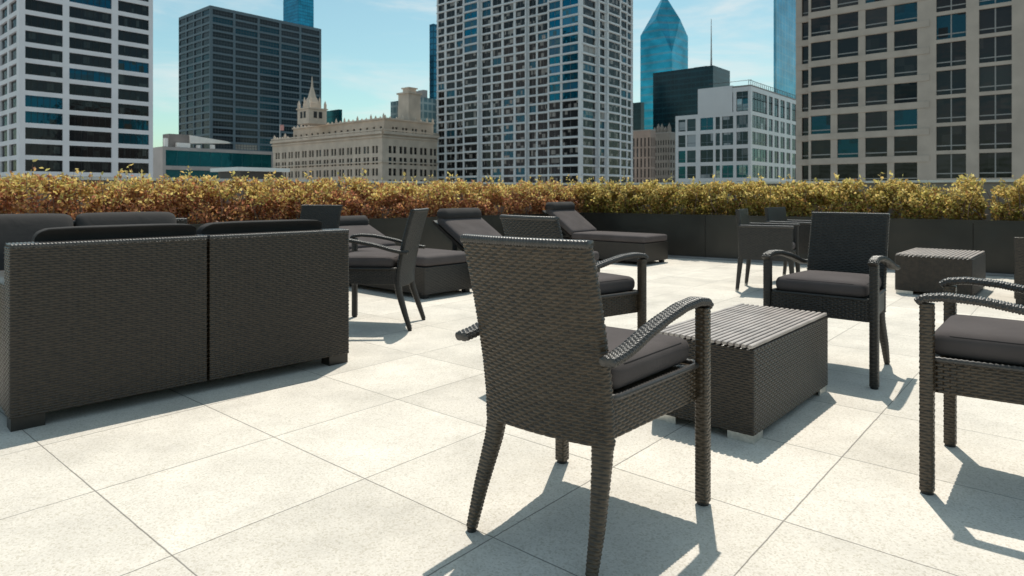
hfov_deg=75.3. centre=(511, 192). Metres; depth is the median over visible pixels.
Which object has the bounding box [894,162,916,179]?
window
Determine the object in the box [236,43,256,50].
window
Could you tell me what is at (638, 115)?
black glass block
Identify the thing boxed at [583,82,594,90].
window
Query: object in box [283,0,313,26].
distant blue tower
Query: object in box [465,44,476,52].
window
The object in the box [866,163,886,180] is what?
window
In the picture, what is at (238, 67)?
window
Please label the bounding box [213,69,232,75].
window
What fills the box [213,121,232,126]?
window
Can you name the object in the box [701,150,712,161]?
window
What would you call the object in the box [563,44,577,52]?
window
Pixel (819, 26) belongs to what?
window
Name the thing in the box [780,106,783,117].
window
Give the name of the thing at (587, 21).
window
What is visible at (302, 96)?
window
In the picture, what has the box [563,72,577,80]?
window
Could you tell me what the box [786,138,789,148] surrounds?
window
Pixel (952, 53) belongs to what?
window
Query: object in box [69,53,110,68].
window
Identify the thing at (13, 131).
window
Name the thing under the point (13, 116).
window
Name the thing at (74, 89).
window
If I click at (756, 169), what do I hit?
window
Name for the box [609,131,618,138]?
window
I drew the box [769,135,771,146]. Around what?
window
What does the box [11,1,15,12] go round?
window
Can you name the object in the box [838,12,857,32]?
window
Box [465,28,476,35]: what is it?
window
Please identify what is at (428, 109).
grey glass block
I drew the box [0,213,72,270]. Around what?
sofa module
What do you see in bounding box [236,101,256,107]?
window
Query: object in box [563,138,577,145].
window
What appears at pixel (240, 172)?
rooftop pavilion
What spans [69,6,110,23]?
window
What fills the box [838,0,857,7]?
window
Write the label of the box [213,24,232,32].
window
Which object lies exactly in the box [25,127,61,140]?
window
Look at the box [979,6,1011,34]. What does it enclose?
window
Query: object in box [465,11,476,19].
window
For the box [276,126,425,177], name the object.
remaining windows
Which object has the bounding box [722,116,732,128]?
window
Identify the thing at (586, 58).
window
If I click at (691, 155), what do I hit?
window
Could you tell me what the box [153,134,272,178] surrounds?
glass building
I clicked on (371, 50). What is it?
sky
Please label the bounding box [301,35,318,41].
window
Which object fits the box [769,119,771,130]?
window
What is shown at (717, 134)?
window
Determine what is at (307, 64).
window
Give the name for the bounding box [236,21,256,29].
window
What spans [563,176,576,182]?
window
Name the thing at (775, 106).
window
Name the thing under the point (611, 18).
window
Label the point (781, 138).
window
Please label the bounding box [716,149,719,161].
window
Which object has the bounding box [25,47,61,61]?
window
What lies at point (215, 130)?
window
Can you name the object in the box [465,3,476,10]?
window
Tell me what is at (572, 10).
window
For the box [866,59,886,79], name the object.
window
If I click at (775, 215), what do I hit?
dining chair
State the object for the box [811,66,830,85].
window
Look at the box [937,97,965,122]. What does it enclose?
window
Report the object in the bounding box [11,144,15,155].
window
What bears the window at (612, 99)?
in the apartment tower at (527, 89)
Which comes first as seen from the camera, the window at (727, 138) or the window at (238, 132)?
the window at (727, 138)
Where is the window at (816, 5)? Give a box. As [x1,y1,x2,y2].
[811,0,830,11]
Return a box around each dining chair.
[735,208,799,291]
[764,207,810,275]
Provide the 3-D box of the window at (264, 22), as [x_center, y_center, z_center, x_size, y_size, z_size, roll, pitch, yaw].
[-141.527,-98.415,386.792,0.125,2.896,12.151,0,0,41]
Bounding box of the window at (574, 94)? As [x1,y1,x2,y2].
[563,91,577,98]
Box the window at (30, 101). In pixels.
[25,95,61,108]
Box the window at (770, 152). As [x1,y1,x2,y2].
[769,151,771,162]
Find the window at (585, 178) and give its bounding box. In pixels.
[583,176,594,182]
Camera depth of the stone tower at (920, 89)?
91.82 m
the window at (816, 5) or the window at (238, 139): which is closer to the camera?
the window at (816, 5)
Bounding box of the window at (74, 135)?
[69,130,110,142]
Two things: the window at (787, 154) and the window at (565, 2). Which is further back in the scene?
the window at (565, 2)
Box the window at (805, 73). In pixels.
[803,70,807,87]
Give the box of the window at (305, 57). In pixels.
[301,55,318,61]
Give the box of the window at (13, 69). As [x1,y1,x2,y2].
[11,65,15,76]
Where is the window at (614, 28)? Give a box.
[609,24,618,32]
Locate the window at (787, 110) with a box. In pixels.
[786,108,789,118]
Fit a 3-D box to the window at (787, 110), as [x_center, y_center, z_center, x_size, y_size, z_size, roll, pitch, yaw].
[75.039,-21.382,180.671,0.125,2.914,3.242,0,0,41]
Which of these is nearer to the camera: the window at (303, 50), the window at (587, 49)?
the window at (587, 49)
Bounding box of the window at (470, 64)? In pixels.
[465,61,476,68]
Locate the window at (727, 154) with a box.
[722,149,732,161]
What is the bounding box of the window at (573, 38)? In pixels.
[563,34,577,43]
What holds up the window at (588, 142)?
in the apartment tower at (527, 89)
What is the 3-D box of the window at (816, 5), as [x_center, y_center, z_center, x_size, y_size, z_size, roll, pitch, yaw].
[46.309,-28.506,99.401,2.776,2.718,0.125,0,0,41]
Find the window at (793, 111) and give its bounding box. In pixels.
[792,110,795,120]
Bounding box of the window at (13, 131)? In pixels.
[11,128,15,139]
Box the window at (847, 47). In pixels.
[838,37,857,57]
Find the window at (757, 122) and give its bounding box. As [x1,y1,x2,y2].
[752,115,765,129]
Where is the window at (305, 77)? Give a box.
[301,75,318,81]
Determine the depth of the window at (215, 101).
366.01 m
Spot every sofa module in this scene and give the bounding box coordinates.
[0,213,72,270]
[0,224,207,431]
[73,212,187,225]
[196,219,348,379]
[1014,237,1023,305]
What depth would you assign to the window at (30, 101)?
169.28 m
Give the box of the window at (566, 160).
[563,157,577,163]
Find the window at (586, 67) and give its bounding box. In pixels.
[583,63,594,72]
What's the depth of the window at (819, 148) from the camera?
99.38 m
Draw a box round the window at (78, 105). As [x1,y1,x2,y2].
[69,99,110,112]
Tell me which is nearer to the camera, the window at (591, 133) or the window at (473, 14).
the window at (591, 133)
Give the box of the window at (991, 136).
[979,123,1011,148]
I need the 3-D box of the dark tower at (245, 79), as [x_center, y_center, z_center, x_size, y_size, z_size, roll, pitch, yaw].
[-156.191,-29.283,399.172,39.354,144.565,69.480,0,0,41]
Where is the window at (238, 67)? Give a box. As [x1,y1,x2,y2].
[236,65,256,72]
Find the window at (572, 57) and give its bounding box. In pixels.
[563,53,577,61]
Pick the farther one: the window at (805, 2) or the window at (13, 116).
the window at (13, 116)
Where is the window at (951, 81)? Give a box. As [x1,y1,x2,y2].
[937,69,965,94]
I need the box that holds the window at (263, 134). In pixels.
[260,132,278,137]
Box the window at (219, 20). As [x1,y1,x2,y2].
[213,17,232,25]
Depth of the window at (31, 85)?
169.28 m
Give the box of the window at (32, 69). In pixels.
[25,63,61,77]
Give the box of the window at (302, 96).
[301,95,318,100]
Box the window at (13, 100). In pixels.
[11,96,15,107]
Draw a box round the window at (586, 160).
[583,157,594,164]
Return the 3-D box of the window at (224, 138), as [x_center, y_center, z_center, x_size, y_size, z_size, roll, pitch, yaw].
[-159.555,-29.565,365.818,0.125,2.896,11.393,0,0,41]
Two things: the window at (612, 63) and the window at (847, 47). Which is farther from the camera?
the window at (612, 63)
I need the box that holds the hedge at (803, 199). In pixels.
[572,170,919,218]
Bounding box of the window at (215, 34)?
[213,32,232,39]
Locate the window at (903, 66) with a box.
[894,56,916,76]
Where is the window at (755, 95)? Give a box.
[752,91,765,101]
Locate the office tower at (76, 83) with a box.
[0,0,152,177]
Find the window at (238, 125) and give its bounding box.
[236,123,256,128]
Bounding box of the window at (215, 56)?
[213,54,232,61]
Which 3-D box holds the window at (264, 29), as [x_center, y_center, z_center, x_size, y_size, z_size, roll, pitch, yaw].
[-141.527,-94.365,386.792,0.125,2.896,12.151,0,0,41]
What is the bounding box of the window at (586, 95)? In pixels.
[583,92,594,99]
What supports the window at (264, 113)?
in the dark tower at (245, 79)
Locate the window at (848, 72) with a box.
[838,62,857,82]
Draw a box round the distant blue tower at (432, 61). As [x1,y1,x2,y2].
[429,24,436,98]
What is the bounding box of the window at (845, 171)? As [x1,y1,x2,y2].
[838,164,857,180]
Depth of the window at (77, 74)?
177.10 m
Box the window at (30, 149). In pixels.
[25,143,61,155]
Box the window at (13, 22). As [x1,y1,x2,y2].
[11,17,15,28]
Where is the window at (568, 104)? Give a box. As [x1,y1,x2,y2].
[563,100,577,108]
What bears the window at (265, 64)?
in the dark tower at (245, 79)
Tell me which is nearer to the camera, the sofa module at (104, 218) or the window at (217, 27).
the sofa module at (104, 218)
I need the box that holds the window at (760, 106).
[752,99,765,112]
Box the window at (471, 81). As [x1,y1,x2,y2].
[465,78,476,84]
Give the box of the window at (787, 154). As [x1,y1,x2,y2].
[786,153,788,163]
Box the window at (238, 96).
[236,94,256,100]
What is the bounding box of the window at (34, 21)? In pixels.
[25,14,61,30]
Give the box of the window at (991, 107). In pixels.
[979,94,1011,120]
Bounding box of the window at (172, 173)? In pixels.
[166,170,217,177]
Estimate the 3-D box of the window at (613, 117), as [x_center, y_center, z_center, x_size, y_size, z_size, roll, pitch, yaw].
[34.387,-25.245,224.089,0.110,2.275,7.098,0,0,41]
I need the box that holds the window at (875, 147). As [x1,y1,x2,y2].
[866,137,886,156]
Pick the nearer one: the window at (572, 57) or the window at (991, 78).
the window at (991, 78)
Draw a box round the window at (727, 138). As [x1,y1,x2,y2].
[722,132,732,144]
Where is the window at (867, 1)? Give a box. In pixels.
[866,0,881,2]
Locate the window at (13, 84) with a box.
[11,81,15,91]
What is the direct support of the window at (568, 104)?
in the apartment tower at (527, 89)
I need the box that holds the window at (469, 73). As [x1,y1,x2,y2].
[465,69,476,76]
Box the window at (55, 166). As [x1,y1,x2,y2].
[25,160,61,171]
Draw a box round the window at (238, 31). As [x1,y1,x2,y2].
[236,29,256,36]
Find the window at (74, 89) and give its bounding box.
[69,84,110,97]
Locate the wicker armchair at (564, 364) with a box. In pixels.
[455,234,713,575]
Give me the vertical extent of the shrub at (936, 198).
0.573 m
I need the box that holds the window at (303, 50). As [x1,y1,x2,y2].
[301,48,318,54]
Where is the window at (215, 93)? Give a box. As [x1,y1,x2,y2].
[213,91,232,97]
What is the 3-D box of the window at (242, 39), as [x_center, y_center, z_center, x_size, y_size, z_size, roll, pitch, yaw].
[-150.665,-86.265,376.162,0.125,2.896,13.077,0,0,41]
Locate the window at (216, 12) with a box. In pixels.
[213,9,232,17]
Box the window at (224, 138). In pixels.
[213,135,232,141]
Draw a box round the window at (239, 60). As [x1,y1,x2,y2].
[236,58,256,65]
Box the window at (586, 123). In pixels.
[583,120,594,127]
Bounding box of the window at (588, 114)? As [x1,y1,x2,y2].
[583,110,594,118]
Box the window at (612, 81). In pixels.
[609,78,618,85]
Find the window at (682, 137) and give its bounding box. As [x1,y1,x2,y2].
[679,135,684,146]
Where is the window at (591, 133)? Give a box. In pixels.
[583,129,594,136]
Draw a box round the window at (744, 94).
[737,91,747,98]
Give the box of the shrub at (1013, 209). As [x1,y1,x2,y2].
[987,174,1023,220]
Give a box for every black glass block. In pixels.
[633,102,643,129]
[653,19,729,131]
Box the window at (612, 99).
[609,96,618,103]
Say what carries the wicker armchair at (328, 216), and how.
on the deck
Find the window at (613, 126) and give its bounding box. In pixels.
[609,122,618,129]
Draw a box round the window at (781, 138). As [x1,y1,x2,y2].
[780,137,783,148]
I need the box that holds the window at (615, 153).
[609,149,618,156]
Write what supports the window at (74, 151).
in the office tower at (76, 83)
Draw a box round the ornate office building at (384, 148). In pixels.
[270,78,439,180]
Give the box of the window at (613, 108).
[609,105,618,112]
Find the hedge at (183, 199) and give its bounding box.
[0,159,602,223]
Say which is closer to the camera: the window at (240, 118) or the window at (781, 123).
the window at (781, 123)
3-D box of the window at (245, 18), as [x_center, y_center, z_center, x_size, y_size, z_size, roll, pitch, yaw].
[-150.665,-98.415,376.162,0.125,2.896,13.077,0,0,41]
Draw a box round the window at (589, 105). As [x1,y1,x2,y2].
[583,101,594,109]
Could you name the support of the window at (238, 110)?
in the dark tower at (245, 79)
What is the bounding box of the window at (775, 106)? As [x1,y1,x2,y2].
[774,105,777,115]
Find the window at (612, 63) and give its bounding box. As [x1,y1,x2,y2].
[609,60,618,67]
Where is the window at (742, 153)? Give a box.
[737,148,747,160]
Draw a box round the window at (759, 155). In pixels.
[752,148,765,161]
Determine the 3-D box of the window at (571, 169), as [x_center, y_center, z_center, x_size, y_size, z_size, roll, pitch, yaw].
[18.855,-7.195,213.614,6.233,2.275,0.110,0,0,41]
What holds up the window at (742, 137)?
in the glass midrise
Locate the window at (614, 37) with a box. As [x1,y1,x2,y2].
[609,33,618,41]
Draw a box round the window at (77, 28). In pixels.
[69,22,110,38]
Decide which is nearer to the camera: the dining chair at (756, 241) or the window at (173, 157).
the dining chair at (756, 241)
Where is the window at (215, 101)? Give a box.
[213,98,232,105]
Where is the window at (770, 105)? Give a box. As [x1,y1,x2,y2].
[769,103,771,114]
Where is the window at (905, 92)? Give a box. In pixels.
[894,82,916,103]
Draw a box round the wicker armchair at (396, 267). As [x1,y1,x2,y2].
[348,208,428,330]
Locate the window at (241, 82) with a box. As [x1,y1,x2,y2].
[236,79,256,86]
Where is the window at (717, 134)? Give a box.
[716,133,719,145]
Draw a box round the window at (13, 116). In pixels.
[11,112,15,123]
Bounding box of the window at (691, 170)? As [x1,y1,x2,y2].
[687,166,695,177]
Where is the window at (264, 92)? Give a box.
[260,89,278,95]
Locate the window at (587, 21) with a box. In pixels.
[583,17,594,26]
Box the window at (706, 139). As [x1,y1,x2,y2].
[701,134,712,145]
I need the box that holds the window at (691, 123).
[687,119,695,130]
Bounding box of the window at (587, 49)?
[583,45,594,54]
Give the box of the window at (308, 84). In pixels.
[301,81,318,87]
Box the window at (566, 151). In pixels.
[563,147,577,154]
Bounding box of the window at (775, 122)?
[774,120,777,131]
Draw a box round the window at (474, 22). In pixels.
[465,19,476,27]
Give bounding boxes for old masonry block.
[633,129,654,182]
[653,123,674,182]
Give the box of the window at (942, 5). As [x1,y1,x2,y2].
[937,0,965,11]
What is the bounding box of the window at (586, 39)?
[583,35,594,44]
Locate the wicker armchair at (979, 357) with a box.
[914,277,1023,495]
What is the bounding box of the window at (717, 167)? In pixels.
[716,166,719,177]
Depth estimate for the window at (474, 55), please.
241.48 m
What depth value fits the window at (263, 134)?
386.87 m
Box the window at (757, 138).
[752,132,765,145]
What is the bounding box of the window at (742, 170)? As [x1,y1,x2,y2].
[737,165,747,177]
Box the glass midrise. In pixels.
[675,79,795,181]
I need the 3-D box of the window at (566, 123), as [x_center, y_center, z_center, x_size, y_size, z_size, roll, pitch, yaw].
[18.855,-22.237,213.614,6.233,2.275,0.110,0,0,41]
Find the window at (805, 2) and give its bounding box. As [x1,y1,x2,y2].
[803,0,807,15]
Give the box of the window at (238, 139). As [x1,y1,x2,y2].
[236,137,256,142]
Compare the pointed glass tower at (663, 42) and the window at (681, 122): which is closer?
the window at (681, 122)
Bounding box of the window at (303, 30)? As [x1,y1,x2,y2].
[301,28,318,35]
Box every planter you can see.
[190,213,583,250]
[584,213,1023,276]
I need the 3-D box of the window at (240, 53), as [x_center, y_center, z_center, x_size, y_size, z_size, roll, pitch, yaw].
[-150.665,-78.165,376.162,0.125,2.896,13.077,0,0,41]
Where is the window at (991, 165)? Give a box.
[979,152,1011,177]
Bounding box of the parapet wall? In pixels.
[0,176,1023,223]
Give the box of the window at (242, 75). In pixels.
[236,72,256,79]
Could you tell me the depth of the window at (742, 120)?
161.53 m
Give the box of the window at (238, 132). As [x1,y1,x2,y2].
[236,130,256,135]
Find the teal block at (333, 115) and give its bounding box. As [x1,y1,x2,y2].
[327,109,341,123]
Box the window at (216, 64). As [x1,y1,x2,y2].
[213,61,232,68]
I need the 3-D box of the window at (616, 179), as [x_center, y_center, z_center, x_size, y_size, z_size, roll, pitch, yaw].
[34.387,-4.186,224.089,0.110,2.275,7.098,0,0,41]
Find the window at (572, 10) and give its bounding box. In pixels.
[563,6,577,15]
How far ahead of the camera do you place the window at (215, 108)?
365.79 m
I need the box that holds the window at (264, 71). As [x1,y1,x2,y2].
[260,68,278,75]
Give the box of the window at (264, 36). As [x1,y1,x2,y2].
[260,33,278,40]
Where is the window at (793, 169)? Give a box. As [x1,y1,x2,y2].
[792,168,795,178]
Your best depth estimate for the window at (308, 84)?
406.73 m
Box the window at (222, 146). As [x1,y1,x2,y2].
[213,144,232,148]
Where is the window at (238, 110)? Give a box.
[236,108,256,114]
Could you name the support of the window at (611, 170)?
in the apartment tower at (527, 89)
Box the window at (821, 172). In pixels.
[811,165,830,180]
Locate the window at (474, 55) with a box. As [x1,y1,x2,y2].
[465,53,476,60]
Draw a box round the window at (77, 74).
[69,68,110,83]
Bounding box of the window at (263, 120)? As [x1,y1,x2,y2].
[260,118,278,123]
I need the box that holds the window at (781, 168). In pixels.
[780,167,783,178]
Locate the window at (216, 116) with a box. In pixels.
[213,113,232,119]
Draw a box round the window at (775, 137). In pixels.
[774,136,777,147]
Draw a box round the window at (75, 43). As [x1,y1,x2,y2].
[69,37,110,53]
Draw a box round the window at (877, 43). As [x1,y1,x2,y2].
[866,33,886,53]
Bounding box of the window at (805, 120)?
[803,118,807,135]
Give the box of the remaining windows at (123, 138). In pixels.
[2,0,147,177]
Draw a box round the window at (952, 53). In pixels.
[937,41,965,67]
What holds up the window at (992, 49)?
in the stone tower at (920, 89)
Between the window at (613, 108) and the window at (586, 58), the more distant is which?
the window at (613, 108)
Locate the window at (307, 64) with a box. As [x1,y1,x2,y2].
[301,61,318,68]
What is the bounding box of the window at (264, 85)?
[260,82,278,89]
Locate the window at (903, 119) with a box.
[894,109,916,129]
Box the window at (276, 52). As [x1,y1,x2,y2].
[260,47,278,54]
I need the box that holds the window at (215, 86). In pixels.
[213,84,232,90]
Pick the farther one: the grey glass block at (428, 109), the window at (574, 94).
the grey glass block at (428, 109)
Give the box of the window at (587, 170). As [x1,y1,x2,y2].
[583,166,594,173]
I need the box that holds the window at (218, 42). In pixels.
[213,39,232,46]
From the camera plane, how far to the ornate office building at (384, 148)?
252.03 m
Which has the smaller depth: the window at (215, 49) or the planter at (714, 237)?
the planter at (714, 237)
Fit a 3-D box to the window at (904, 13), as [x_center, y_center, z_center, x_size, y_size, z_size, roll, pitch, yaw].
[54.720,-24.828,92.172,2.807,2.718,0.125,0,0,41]
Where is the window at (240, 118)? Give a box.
[236,115,256,121]
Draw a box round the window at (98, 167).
[69,161,110,172]
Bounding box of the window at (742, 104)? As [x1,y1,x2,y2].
[737,98,747,110]
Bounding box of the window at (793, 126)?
[792,124,795,135]
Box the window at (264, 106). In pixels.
[260,103,278,109]
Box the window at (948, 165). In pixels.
[937,154,965,177]
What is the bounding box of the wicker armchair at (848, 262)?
[761,212,899,389]
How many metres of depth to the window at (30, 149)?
169.28 m
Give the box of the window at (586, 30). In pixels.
[583,26,594,35]
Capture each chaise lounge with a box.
[339,215,471,298]
[433,208,599,271]
[542,202,667,261]
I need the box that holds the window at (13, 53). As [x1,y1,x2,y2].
[11,49,15,60]
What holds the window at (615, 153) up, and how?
in the apartment tower at (527, 89)
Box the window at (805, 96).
[803,94,807,111]
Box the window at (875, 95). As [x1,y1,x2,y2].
[866,85,886,105]
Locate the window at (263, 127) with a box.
[260,125,278,130]
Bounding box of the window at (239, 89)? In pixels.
[236,86,256,93]
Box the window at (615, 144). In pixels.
[609,140,618,147]
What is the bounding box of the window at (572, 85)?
[563,81,577,89]
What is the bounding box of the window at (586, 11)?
[583,7,594,17]
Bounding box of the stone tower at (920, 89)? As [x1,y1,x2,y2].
[796,0,1023,180]
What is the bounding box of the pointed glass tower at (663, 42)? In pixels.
[640,0,687,129]
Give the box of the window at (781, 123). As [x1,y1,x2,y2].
[780,122,783,133]
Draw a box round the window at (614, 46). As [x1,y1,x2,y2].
[609,42,618,50]
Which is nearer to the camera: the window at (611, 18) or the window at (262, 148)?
the window at (611, 18)
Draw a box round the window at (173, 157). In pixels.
[166,150,270,167]
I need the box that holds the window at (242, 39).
[236,36,256,43]
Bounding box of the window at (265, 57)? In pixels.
[260,54,278,61]
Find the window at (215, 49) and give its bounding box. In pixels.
[213,46,232,54]
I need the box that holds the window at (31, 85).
[25,79,61,93]
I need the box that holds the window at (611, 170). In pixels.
[609,167,618,174]
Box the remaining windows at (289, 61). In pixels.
[180,9,298,147]
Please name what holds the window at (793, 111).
in the glass midrise
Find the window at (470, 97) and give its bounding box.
[465,94,476,101]
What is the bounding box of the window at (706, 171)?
[701,166,712,177]
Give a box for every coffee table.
[655,303,827,443]
[895,248,985,295]
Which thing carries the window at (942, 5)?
in the stone tower at (920, 89)
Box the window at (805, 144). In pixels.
[803,142,807,158]
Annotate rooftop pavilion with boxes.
[210,167,289,178]
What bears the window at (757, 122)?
in the glass midrise
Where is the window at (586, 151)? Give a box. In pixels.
[583,148,594,155]
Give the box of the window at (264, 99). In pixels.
[260,96,278,102]
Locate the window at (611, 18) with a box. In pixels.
[609,15,618,23]
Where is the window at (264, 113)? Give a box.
[260,110,278,116]
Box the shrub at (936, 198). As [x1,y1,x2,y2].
[904,180,955,218]
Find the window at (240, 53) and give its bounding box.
[236,50,256,58]
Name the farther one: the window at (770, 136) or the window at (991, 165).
the window at (770, 136)
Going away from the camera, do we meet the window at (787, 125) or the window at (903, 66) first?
the window at (903, 66)
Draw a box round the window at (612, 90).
[609,87,618,94]
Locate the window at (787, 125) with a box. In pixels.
[786,123,789,134]
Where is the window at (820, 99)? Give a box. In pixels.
[811,90,830,109]
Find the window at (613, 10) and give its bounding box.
[609,6,618,14]
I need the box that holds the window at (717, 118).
[716,117,719,128]
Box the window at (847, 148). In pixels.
[838,139,857,157]
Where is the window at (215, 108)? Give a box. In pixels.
[213,106,232,112]
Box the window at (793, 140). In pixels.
[792,139,795,149]
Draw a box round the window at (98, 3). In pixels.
[69,0,110,8]
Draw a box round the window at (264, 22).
[260,19,278,27]
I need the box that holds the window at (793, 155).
[792,154,795,164]
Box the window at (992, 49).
[979,35,1011,62]
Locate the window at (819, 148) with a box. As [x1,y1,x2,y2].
[811,140,830,158]
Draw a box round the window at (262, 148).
[260,146,271,150]
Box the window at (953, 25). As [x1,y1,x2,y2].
[937,12,965,39]
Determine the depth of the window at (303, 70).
407.17 m
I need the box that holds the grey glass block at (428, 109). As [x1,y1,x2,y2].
[391,90,436,132]
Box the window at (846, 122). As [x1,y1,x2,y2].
[838,113,857,132]
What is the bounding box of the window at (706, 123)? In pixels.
[701,117,712,129]
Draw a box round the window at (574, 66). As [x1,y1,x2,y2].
[563,63,577,71]
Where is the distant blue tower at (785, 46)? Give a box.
[774,0,795,98]
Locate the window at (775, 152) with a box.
[774,151,777,162]
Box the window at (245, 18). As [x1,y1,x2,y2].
[236,14,256,22]
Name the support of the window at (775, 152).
in the glass midrise
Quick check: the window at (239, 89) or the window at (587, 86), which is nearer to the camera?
the window at (587, 86)
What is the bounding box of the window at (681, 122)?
[679,120,684,131]
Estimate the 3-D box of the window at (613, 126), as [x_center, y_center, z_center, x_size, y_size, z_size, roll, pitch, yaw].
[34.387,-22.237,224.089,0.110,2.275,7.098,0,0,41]
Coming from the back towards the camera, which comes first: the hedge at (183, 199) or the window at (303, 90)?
the window at (303, 90)
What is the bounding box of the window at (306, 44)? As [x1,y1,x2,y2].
[301,41,318,48]
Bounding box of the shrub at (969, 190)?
[947,173,989,219]
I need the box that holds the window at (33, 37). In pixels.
[25,30,61,46]
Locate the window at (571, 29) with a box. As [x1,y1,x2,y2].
[563,25,577,33]
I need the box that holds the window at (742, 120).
[737,115,747,127]
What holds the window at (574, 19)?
in the apartment tower at (527, 89)
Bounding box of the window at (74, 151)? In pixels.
[69,145,110,157]
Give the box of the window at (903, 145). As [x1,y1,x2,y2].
[894,136,916,155]
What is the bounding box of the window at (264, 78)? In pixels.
[260,75,278,82]
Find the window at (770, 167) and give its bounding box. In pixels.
[769,166,771,177]
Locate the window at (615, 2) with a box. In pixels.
[609,0,618,6]
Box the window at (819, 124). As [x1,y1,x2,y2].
[811,115,830,133]
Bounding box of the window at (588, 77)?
[583,73,594,81]
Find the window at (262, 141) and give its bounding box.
[260,139,270,143]
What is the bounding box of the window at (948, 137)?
[937,125,965,150]
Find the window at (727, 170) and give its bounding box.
[722,165,732,177]
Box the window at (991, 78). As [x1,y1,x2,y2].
[979,64,1011,91]
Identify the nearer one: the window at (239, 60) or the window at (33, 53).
the window at (33, 53)
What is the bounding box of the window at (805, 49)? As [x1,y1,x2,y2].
[803,46,807,63]
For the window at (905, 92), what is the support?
in the stone tower at (920, 89)
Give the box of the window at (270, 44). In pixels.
[260,40,278,47]
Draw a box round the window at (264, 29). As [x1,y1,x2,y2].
[260,26,278,34]
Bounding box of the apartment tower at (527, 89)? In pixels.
[436,0,632,182]
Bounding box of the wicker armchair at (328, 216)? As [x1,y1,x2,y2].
[300,205,342,228]
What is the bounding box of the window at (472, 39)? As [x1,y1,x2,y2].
[465,36,476,43]
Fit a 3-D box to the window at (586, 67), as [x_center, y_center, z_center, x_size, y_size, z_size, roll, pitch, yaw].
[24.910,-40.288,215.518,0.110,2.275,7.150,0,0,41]
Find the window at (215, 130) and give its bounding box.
[213,128,232,134]
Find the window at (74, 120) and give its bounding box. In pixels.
[69,115,110,127]
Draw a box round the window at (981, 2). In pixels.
[979,0,1011,5]
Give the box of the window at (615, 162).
[609,158,618,165]
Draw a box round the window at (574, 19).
[563,15,577,24]
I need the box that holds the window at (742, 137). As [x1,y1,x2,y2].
[737,131,747,144]
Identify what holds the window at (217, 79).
in the dark tower at (245, 79)
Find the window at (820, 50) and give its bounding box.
[811,41,830,60]
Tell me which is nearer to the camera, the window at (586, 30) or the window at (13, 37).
the window at (13, 37)
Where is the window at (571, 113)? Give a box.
[563,110,577,117]
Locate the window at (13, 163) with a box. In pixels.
[11,160,15,170]
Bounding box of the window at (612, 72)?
[609,69,618,76]
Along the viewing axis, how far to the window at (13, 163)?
170.32 m
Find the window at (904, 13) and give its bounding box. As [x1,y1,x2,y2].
[894,2,916,24]
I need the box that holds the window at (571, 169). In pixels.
[563,166,577,173]
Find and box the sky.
[153,0,773,147]
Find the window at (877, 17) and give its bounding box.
[866,7,886,28]
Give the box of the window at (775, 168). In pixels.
[774,167,777,178]
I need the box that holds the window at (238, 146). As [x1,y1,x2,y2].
[236,144,256,149]
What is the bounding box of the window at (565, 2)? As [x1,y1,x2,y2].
[563,0,577,6]
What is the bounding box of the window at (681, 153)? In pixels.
[679,151,684,162]
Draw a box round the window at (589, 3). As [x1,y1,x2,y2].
[583,0,594,8]
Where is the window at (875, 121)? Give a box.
[866,111,886,130]
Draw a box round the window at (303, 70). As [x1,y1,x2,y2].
[301,68,318,74]
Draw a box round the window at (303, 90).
[301,88,318,94]
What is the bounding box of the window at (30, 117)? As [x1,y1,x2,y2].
[25,111,61,124]
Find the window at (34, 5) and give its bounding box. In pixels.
[25,0,61,15]
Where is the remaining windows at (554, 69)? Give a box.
[439,0,629,182]
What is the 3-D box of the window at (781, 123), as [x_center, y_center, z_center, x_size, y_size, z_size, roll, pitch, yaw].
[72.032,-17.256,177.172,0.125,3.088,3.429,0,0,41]
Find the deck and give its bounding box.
[0,257,1023,575]
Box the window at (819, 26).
[811,16,830,36]
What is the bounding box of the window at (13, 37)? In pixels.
[11,33,15,44]
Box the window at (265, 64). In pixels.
[260,61,278,68]
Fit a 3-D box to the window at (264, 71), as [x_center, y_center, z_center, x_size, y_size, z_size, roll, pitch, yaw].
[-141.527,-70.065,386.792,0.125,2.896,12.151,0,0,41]
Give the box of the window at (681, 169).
[679,166,684,177]
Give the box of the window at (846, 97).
[838,88,857,107]
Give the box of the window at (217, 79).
[213,76,232,83]
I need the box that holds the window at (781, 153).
[780,152,783,163]
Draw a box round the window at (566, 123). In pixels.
[563,119,577,126]
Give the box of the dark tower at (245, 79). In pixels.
[179,5,320,151]
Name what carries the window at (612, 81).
in the apartment tower at (527, 89)
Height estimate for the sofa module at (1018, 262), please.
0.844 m
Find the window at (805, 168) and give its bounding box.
[803,166,807,180]
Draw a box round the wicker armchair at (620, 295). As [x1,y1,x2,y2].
[499,214,648,328]
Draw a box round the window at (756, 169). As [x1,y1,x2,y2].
[752,165,765,177]
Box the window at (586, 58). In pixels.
[583,54,594,63]
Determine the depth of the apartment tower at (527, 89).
226.84 m
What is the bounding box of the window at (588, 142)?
[583,138,594,145]
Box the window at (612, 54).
[609,51,618,59]
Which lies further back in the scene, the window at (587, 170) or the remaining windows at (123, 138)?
the window at (587, 170)
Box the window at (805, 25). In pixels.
[803,23,807,39]
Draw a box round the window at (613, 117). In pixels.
[609,114,618,121]
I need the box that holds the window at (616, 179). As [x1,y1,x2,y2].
[609,176,618,182]
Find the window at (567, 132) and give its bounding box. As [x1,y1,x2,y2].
[563,129,577,136]
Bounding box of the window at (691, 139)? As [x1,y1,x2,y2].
[687,135,695,146]
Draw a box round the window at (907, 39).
[894,29,916,50]
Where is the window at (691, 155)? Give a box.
[687,150,695,162]

